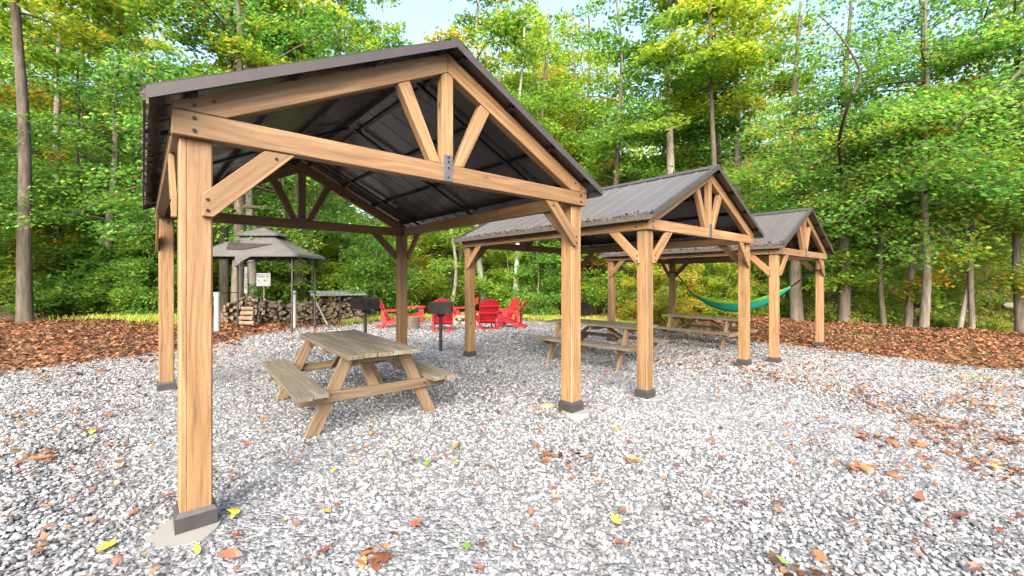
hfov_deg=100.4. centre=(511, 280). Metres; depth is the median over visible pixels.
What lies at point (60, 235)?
hemlock tree
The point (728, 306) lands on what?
hammock
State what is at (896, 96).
tree
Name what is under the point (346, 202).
tree
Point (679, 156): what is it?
tree
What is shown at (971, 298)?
tree
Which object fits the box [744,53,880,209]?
tree
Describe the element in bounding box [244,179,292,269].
tree
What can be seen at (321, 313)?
wooden prop
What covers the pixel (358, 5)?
tree
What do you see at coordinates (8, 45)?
tree
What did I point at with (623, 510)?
fallen leaf
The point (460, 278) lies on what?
tree
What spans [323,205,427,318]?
tree
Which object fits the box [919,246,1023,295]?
shrub
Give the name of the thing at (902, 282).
tree
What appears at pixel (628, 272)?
tree
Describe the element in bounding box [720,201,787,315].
tree
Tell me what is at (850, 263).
sapling
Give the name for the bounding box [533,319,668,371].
picnic table
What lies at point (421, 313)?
garden chair
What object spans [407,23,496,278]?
tree
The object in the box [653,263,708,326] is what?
bush
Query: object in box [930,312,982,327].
shrub
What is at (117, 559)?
fallen leaf
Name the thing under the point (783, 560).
fallen leaf
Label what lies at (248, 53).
tree
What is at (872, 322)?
shrub
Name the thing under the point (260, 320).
hand truck
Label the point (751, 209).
sapling
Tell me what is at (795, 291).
tree
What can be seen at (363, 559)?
fallen leaves
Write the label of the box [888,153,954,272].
sapling
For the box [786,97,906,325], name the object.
tree
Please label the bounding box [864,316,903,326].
shrub
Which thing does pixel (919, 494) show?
fallen leaf
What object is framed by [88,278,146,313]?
shrub
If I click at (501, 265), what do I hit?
tree
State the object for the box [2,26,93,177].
tree
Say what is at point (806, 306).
shrub
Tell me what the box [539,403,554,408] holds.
stone
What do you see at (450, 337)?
gravel
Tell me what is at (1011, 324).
shrub
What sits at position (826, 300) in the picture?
shrub
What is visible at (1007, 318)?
shrub
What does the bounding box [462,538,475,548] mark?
fallen leaf
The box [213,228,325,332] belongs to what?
grill gazebo
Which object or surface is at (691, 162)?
tree
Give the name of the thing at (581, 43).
tree
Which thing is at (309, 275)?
tree
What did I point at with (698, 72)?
tree
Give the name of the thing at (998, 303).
shrub
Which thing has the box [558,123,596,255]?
tree
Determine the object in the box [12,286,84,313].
shrub
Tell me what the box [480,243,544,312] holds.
tree
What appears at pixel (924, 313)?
tree
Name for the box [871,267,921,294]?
shrub
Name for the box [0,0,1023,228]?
sky
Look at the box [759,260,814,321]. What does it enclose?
tree
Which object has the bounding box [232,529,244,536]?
fallen leaf
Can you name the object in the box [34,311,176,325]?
grass
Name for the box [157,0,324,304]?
tree
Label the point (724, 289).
shrub
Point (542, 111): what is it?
tree
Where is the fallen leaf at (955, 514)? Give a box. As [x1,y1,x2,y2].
[952,512,968,517]
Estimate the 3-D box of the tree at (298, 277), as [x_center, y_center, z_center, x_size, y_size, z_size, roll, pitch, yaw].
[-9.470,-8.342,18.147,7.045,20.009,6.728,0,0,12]
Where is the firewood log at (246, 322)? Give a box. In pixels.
[239,321,254,324]
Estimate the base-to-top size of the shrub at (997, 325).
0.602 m
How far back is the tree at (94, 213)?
17.77 m
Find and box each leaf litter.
[0,308,242,376]
[213,312,768,341]
[719,315,1023,376]
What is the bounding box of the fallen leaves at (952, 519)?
[0,319,1023,545]
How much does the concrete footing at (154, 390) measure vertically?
0.100 m
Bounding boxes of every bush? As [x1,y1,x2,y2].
[506,240,560,318]
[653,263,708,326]
[692,262,757,317]
[940,233,1023,321]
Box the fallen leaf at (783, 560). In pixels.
[776,555,787,564]
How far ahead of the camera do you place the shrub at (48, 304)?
13.56 m
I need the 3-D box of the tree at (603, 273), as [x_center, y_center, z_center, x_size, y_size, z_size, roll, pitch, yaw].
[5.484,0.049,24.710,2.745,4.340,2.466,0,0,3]
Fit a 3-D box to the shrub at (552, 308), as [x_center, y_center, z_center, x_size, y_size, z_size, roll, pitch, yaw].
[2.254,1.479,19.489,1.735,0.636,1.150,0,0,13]
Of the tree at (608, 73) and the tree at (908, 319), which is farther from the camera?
the tree at (608, 73)
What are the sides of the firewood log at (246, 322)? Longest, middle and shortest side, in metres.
0.455 x 0.114 x 0.110 m
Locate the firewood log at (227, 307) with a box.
[223,305,232,308]
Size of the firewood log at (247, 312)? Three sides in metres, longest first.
0.403 x 0.132 x 0.129 m
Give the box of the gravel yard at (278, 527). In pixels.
[0,319,1023,575]
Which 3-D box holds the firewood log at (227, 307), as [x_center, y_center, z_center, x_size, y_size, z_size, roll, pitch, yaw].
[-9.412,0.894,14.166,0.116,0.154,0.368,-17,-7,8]
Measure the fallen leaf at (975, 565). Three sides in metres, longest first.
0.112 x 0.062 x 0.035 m
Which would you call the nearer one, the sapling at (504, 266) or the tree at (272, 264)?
the tree at (272, 264)
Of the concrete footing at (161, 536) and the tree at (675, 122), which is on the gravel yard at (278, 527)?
the concrete footing at (161, 536)
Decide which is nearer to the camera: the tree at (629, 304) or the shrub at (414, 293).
the tree at (629, 304)
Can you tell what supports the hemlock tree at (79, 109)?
on the ground at (5, 314)
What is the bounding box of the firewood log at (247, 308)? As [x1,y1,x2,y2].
[241,307,254,310]
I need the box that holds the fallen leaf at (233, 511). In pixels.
[226,507,239,518]
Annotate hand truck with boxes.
[240,286,264,325]
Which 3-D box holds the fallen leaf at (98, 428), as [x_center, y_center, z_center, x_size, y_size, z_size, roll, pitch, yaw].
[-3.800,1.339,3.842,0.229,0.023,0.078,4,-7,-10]
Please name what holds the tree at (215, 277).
on the ground at (5, 314)
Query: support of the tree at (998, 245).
on the ground at (5, 314)
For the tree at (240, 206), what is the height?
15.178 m
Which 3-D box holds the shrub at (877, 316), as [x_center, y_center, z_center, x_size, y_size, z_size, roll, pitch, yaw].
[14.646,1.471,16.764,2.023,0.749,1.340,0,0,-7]
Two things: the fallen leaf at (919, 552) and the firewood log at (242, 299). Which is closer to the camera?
the fallen leaf at (919, 552)
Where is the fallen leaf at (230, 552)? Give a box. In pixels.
[215,548,242,557]
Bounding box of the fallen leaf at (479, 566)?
[473,561,488,574]
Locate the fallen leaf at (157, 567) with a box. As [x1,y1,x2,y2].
[148,562,174,575]
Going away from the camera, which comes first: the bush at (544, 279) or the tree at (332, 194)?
the bush at (544, 279)
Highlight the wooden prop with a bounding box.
[313,296,327,324]
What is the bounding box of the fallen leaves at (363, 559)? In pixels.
[9,327,1023,575]
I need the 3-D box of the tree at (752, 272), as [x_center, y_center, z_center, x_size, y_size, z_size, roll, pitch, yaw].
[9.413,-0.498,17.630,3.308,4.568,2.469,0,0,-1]
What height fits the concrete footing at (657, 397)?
0.100 m
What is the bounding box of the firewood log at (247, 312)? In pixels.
[240,311,254,314]
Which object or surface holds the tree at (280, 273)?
on the ground at (5, 314)
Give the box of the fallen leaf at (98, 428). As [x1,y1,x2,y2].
[79,427,102,430]
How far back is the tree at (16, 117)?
31.45 m
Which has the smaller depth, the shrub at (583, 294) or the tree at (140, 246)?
the tree at (140, 246)
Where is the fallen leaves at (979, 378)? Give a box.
[950,371,1004,380]
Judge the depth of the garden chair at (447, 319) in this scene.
13.09 m
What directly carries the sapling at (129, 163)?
on the ground at (5, 314)
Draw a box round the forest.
[10,79,1022,262]
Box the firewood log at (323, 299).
[318,297,327,301]
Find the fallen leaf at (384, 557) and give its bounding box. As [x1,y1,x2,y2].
[374,542,394,564]
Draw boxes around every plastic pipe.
[213,292,220,334]
[293,290,296,327]
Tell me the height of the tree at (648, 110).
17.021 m
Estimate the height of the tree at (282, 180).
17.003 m
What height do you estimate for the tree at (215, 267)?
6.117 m
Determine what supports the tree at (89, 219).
on the ground at (5, 314)
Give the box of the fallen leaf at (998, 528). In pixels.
[990,525,1014,535]
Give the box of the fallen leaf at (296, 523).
[290,519,300,526]
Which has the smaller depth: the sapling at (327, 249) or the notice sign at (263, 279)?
the notice sign at (263, 279)
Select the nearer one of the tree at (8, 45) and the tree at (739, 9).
the tree at (739, 9)
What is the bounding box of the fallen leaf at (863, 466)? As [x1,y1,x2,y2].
[848,461,874,474]
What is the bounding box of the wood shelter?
[309,290,366,322]
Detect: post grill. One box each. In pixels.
[348,298,379,332]
[428,301,452,350]
[560,303,590,315]
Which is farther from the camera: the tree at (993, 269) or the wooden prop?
the tree at (993, 269)
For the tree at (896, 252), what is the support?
on the ground at (5, 314)
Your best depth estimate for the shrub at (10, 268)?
14.61 m
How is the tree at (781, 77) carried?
on the ground at (5, 314)
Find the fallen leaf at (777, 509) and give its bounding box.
[773,504,784,516]
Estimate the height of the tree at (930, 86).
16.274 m
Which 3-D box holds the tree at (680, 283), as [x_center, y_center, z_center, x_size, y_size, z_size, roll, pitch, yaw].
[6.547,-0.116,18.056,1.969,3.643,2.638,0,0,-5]
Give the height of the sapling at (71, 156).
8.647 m
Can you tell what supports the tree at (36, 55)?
on the ground at (5, 314)
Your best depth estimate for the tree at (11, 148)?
16.81 m
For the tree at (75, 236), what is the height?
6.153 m
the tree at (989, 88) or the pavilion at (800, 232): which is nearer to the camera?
the pavilion at (800, 232)
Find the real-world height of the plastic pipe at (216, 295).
1.162 m
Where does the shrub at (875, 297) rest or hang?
on the ground at (5, 314)
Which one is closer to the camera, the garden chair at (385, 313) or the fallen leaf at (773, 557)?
the fallen leaf at (773, 557)
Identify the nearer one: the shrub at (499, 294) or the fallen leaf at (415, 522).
the fallen leaf at (415, 522)
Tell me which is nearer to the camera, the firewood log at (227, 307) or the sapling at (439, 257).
the firewood log at (227, 307)
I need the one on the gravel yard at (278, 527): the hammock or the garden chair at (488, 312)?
the garden chair at (488, 312)
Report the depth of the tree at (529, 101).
20.40 m
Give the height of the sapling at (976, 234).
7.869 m
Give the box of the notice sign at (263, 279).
[257,273,270,317]
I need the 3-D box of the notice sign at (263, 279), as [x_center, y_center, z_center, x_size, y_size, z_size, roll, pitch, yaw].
[-8.503,0.633,14.620,0.490,1.750,0.056,0,0,3]
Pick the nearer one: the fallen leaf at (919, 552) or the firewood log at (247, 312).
the fallen leaf at (919, 552)
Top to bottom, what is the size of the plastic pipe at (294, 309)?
1.162 m
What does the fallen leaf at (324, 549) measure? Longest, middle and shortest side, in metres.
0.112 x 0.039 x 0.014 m
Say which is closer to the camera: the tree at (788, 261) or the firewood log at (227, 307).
the firewood log at (227, 307)
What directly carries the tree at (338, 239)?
on the ground at (5, 314)
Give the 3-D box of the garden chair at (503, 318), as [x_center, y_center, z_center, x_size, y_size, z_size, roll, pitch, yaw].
[0.028,1.181,15.340,1.038,1.004,0.810,0,0,12]
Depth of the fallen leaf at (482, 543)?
2.25 m
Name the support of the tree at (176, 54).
on the ground at (5, 314)
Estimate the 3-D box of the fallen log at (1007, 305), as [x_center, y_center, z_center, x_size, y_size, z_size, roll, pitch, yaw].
[18.203,0.902,15.489,0.800,0.236,0.232,0,0,-4]
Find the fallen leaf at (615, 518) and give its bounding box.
[610,512,622,529]
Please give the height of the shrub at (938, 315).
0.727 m
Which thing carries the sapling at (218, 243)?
on the ground at (5, 314)
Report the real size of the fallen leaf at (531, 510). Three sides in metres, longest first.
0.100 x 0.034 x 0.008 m
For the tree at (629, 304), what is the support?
on the ground at (5, 314)
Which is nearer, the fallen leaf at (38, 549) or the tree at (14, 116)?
the fallen leaf at (38, 549)
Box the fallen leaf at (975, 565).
[966,560,988,571]
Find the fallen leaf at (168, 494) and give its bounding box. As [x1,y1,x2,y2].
[159,493,176,497]
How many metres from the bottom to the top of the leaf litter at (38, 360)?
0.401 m
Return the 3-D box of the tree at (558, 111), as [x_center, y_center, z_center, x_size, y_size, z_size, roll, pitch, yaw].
[1.088,-6.866,24.544,7.419,16.794,7.939,0,0,-9]
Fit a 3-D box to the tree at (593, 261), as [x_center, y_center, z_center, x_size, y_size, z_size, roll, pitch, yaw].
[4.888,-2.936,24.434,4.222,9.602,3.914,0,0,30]
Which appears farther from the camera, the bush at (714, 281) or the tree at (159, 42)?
the tree at (159, 42)
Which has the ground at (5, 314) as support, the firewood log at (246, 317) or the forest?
the forest
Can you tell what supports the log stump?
on the ground at (5, 314)
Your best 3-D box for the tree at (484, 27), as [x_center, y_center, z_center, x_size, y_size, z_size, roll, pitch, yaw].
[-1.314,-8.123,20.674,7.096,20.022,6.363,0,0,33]
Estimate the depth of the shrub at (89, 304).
14.08 m
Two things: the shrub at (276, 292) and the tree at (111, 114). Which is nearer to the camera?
the shrub at (276, 292)
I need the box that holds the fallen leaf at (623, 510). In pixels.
[617,506,634,512]
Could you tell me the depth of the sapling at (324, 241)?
20.86 m
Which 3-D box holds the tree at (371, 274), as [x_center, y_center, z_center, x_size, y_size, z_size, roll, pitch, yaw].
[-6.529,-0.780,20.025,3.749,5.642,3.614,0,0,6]
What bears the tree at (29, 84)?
on the ground at (5, 314)
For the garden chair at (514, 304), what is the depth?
16.79 m
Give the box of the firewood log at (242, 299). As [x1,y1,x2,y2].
[234,296,245,303]
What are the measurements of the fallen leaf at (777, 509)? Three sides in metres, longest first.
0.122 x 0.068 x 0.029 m
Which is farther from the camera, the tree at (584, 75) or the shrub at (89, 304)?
the tree at (584, 75)
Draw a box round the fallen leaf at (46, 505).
[38,502,59,509]
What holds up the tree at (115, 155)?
on the ground at (5, 314)
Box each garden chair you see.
[375,297,408,327]
[407,306,424,322]
[431,299,455,331]
[453,297,478,316]
[475,299,499,329]
[496,298,518,323]
[498,299,527,327]
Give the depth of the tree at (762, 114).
33.63 m
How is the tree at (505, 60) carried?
on the ground at (5, 314)
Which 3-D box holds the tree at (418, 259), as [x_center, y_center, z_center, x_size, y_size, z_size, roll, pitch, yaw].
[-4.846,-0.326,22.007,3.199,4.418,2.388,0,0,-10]
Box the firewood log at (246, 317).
[239,316,253,319]
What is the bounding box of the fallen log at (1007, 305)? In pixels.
[1002,302,1012,307]
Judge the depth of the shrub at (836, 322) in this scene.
16.51 m
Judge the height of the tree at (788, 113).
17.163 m
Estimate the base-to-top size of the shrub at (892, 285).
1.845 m
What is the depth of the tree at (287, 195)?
27.75 m
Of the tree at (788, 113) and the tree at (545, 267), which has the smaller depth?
the tree at (545, 267)
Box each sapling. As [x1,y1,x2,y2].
[46,125,95,202]
[51,104,130,236]
[96,124,147,253]
[213,196,264,289]
[278,180,356,300]
[306,189,343,289]
[391,231,459,294]
[429,230,464,280]
[482,243,531,295]
[488,243,529,283]
[536,244,590,295]
[730,179,781,282]
[801,138,890,304]
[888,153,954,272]
[902,191,966,307]
[938,155,1011,257]
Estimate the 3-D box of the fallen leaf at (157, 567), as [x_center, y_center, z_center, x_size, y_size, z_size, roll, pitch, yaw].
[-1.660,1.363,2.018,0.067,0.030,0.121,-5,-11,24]
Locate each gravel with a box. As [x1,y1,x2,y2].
[216,319,878,356]
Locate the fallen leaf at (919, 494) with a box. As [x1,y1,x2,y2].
[914,490,925,501]
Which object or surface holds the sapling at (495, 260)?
on the ground at (5, 314)
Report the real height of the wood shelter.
1.232 m
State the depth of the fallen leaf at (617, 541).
2.27 m
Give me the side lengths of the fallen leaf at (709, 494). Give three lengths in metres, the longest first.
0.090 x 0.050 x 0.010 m
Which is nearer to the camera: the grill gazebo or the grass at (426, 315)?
the grill gazebo
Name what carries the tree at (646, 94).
on the ground at (5, 314)
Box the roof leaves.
[146,135,783,254]
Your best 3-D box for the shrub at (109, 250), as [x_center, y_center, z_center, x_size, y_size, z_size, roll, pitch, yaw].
[-14.268,-0.046,16.047,4.073,2.825,3.283,0,0,-36]
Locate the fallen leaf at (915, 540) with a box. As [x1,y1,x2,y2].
[906,534,920,542]
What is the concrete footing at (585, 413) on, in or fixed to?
on the gravel yard at (278, 527)
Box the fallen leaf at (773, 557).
[768,548,777,563]
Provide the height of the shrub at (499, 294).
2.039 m
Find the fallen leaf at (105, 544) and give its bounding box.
[94,537,117,550]
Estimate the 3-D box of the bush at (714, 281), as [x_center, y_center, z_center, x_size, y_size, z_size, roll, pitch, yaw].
[8.293,-0.101,16.326,2.511,3.467,1.874,0,0,7]
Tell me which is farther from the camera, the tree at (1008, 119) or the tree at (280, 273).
the tree at (280, 273)
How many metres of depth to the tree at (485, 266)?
26.25 m
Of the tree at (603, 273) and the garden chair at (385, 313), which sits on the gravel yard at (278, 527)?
the garden chair at (385, 313)
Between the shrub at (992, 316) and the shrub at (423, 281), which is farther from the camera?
the shrub at (423, 281)
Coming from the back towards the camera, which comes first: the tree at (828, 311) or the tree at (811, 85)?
the tree at (811, 85)
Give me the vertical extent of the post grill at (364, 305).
1.153 m
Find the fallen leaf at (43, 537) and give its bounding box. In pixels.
[31,530,57,542]
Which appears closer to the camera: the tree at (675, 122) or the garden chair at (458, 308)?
the garden chair at (458, 308)
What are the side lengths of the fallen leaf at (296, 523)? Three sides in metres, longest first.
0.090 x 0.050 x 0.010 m
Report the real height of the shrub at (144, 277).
2.393 m
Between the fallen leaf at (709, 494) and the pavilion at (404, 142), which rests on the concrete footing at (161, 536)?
the pavilion at (404, 142)
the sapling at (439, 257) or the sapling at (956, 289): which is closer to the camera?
the sapling at (956, 289)
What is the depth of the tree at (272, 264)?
17.61 m
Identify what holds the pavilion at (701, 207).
on the gravel yard at (278, 527)
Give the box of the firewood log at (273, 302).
[267,301,277,305]
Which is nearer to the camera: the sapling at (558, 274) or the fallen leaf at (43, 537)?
the fallen leaf at (43, 537)
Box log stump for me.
[407,316,419,329]
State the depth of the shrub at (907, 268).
20.07 m
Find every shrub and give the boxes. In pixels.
[0,239,100,295]
[0,276,107,318]
[0,288,15,302]
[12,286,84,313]
[37,286,125,316]
[40,256,157,304]
[46,244,176,298]
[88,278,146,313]
[119,256,213,312]
[229,278,289,312]
[260,278,335,312]
[376,268,435,312]
[408,270,447,305]
[413,276,479,307]
[475,271,504,293]
[487,281,523,306]
[501,293,549,313]
[545,306,560,315]
[557,289,600,311]
[559,267,630,315]
[582,297,607,312]
[687,283,732,311]
[696,279,764,315]
[763,278,836,319]
[803,291,837,316]
[806,313,893,324]
[852,319,891,327]
[856,287,897,307]
[859,273,920,297]
[860,308,915,323]
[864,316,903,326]
[871,251,943,279]
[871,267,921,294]
[913,306,990,321]
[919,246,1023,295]
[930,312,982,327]
[949,309,1013,320]
[962,288,1012,312]
[976,318,1013,334]
[976,319,1013,330]
[989,316,1013,324]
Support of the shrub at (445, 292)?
on the ground at (5, 314)
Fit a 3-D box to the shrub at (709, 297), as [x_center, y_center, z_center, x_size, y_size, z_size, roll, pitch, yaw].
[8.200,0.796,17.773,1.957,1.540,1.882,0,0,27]
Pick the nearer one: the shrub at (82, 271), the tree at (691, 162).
the shrub at (82, 271)
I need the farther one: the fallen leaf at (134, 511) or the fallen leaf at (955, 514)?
the fallen leaf at (955, 514)
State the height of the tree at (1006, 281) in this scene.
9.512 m
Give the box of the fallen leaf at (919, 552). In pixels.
[914,549,932,558]
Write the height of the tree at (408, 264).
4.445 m
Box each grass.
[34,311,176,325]
[336,310,636,324]
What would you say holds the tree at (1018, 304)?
on the ground at (5, 314)
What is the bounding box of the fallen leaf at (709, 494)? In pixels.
[705,490,716,500]
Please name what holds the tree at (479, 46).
on the ground at (5, 314)
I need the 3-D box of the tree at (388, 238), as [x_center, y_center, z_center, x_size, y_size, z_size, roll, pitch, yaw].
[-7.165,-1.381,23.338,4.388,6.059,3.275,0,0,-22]
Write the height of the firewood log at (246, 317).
0.111 m
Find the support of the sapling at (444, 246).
on the ground at (5, 314)
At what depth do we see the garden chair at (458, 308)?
17.18 m
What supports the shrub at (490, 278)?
on the ground at (5, 314)
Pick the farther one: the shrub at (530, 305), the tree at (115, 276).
the shrub at (530, 305)
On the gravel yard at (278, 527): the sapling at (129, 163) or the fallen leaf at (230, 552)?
the fallen leaf at (230, 552)
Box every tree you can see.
[0,0,36,97]
[0,0,154,183]
[0,0,154,324]
[0,0,171,248]
[0,1,244,313]
[0,3,107,194]
[0,26,49,168]
[0,55,71,178]
[0,56,75,259]
[0,128,60,272]
[0,139,67,300]
[0,146,125,293]
[1,53,155,300]
[2,0,395,322]
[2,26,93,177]
[10,69,215,299]
[11,209,75,248]
[33,158,151,311]
[47,169,146,266]
[48,52,142,186]
[61,14,177,191]
[89,200,157,314]
[92,9,184,114]
[106,199,176,317]
[121,0,316,315]
[156,202,246,310]
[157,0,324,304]
[174,205,268,289]
[213,185,293,311]
[233,0,348,278]
[235,0,368,315]
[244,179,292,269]
[254,180,330,276]
[261,4,314,278]
[262,47,364,249]
[262,228,308,308]
[272,190,356,304]
[272,230,339,315]
[299,0,414,288]
[319,201,378,288]
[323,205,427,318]
[339,211,395,312]
[343,0,408,311]
[357,218,412,284]
[382,239,420,314]
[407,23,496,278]
[408,233,439,313]
[415,225,503,309]
[423,0,546,301]
[441,39,497,273]
[453,248,484,312]
[467,33,543,261]
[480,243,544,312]
[483,253,527,276]
[491,0,565,308]
[491,12,588,303]
[494,256,545,303]
[500,0,563,132]
[507,7,628,306]
[524,30,600,165]
[528,253,560,294]
[540,6,645,258]
[545,0,716,313]
[551,0,657,282]
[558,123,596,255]
[561,54,599,163]
[574,0,748,313]
[574,62,632,273]
[581,149,614,280]
[587,261,636,313]
[593,253,628,288]
[600,8,733,262]
[606,262,668,321]
[626,21,813,206]
[634,0,797,309]
[644,48,720,162]
[653,263,693,314]
[653,263,729,315]
[656,0,824,285]
[674,100,733,185]
[674,146,703,169]
[685,45,836,246]
[698,95,744,173]
[701,261,768,318]
[717,0,937,323]
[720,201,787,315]
[723,37,820,211]
[726,0,1014,324]
[733,60,833,217]
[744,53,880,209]
[750,261,789,321]
[755,0,1023,330]
[757,202,825,297]
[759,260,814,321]
[784,0,1023,329]
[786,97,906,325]
[800,59,968,324]
[804,245,897,324]
[804,270,864,323]
[831,58,971,197]
[832,0,1023,330]
[854,0,1023,331]
[856,255,920,316]
[867,230,906,278]
[871,33,1023,329]
[887,0,1023,261]
[892,235,976,308]
[900,38,963,168]
[931,61,1023,263]
[935,58,1023,180]
[935,192,977,247]
[942,0,1023,195]
[954,243,1023,300]
[959,224,1023,275]
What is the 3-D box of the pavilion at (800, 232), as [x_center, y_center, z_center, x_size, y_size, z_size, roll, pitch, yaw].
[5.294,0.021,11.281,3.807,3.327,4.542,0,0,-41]
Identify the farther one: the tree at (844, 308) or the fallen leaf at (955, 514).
the tree at (844, 308)
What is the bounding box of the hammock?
[669,269,820,311]
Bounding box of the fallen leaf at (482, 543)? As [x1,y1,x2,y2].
[477,540,487,548]
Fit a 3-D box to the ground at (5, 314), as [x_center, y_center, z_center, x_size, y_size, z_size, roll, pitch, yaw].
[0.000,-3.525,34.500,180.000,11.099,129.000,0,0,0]
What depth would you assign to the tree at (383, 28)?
20.83 m
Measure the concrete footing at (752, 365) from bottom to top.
0.080 m
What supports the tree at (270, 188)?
on the ground at (5, 314)
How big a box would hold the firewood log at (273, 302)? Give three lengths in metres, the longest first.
0.361 x 0.173 x 0.164 m
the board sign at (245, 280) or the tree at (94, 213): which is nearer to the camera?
the board sign at (245, 280)
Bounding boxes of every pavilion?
[139,37,602,534]
[454,164,763,398]
[599,207,835,362]
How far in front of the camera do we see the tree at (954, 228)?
22.60 m
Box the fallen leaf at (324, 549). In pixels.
[316,543,330,553]
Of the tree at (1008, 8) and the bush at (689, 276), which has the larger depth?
the tree at (1008, 8)
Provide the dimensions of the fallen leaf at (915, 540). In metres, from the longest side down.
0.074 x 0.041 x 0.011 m
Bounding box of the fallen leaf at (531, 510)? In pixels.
[528,505,533,515]
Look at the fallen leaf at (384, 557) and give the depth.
2.16 m
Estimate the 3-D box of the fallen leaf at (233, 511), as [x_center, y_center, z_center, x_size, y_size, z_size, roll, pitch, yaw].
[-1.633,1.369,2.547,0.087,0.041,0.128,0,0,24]
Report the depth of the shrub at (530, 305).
20.09 m
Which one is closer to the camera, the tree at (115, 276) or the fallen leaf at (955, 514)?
the fallen leaf at (955, 514)
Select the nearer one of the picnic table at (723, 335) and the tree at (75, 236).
the picnic table at (723, 335)
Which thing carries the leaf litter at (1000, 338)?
on the ground at (5, 314)
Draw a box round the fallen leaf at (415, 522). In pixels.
[401,518,423,526]
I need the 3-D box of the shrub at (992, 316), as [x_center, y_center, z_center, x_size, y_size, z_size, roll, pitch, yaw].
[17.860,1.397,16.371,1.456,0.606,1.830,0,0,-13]
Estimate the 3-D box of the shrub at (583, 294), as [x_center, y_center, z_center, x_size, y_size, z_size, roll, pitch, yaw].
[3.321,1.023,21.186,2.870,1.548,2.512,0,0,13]
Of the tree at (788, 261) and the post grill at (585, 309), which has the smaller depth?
the post grill at (585, 309)
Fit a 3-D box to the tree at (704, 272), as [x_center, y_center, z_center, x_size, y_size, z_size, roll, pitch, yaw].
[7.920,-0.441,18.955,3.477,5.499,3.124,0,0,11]
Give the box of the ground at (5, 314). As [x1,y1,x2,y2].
[0,239,1023,372]
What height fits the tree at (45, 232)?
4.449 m
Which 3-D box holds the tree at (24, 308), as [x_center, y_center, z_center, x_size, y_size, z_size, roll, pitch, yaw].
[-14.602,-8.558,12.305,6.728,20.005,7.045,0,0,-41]
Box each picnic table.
[262,330,457,437]
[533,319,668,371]
[655,313,757,350]
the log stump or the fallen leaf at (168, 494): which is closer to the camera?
the fallen leaf at (168, 494)
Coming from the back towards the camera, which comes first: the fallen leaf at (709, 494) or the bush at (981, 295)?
the bush at (981, 295)
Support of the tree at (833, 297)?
on the ground at (5, 314)
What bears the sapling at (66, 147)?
on the ground at (5, 314)
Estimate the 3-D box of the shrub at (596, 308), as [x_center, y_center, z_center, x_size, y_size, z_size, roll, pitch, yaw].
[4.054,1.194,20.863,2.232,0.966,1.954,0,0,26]
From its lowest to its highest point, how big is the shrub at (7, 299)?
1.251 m
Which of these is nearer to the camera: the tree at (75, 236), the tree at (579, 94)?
the tree at (75, 236)
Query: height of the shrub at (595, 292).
2.457 m
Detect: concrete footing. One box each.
[145,516,221,548]
[153,386,176,391]
[561,408,590,419]
[638,395,661,400]
[739,364,755,368]
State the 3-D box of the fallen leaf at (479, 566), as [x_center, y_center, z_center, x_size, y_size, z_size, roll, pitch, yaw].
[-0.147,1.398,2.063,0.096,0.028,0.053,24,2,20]
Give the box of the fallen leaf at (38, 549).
[21,545,46,561]
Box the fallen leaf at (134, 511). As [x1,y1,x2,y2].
[130,507,140,514]
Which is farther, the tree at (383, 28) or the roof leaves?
the tree at (383, 28)
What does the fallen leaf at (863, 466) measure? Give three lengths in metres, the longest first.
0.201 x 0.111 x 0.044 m
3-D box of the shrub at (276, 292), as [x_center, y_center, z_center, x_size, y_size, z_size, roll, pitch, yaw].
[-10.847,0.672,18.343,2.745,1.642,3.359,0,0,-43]
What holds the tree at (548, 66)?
on the ground at (5, 314)
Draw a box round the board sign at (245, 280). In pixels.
[244,267,247,302]
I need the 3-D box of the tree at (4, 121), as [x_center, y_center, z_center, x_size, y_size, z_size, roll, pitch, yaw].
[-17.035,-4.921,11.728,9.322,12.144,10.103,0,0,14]
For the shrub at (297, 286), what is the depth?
17.85 m
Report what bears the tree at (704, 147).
on the ground at (5, 314)
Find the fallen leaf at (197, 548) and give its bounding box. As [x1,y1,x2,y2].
[194,542,200,553]
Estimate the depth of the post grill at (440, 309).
9.07 m
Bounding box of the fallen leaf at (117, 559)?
[109,550,133,568]
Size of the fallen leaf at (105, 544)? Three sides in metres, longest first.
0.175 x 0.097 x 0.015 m
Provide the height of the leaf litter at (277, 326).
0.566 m
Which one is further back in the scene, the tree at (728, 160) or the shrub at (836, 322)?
the tree at (728, 160)
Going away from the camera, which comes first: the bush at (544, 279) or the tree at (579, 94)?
the bush at (544, 279)
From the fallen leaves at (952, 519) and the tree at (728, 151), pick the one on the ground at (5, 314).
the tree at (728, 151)
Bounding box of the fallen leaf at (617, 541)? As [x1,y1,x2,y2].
[606,537,625,544]
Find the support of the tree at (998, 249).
on the ground at (5, 314)

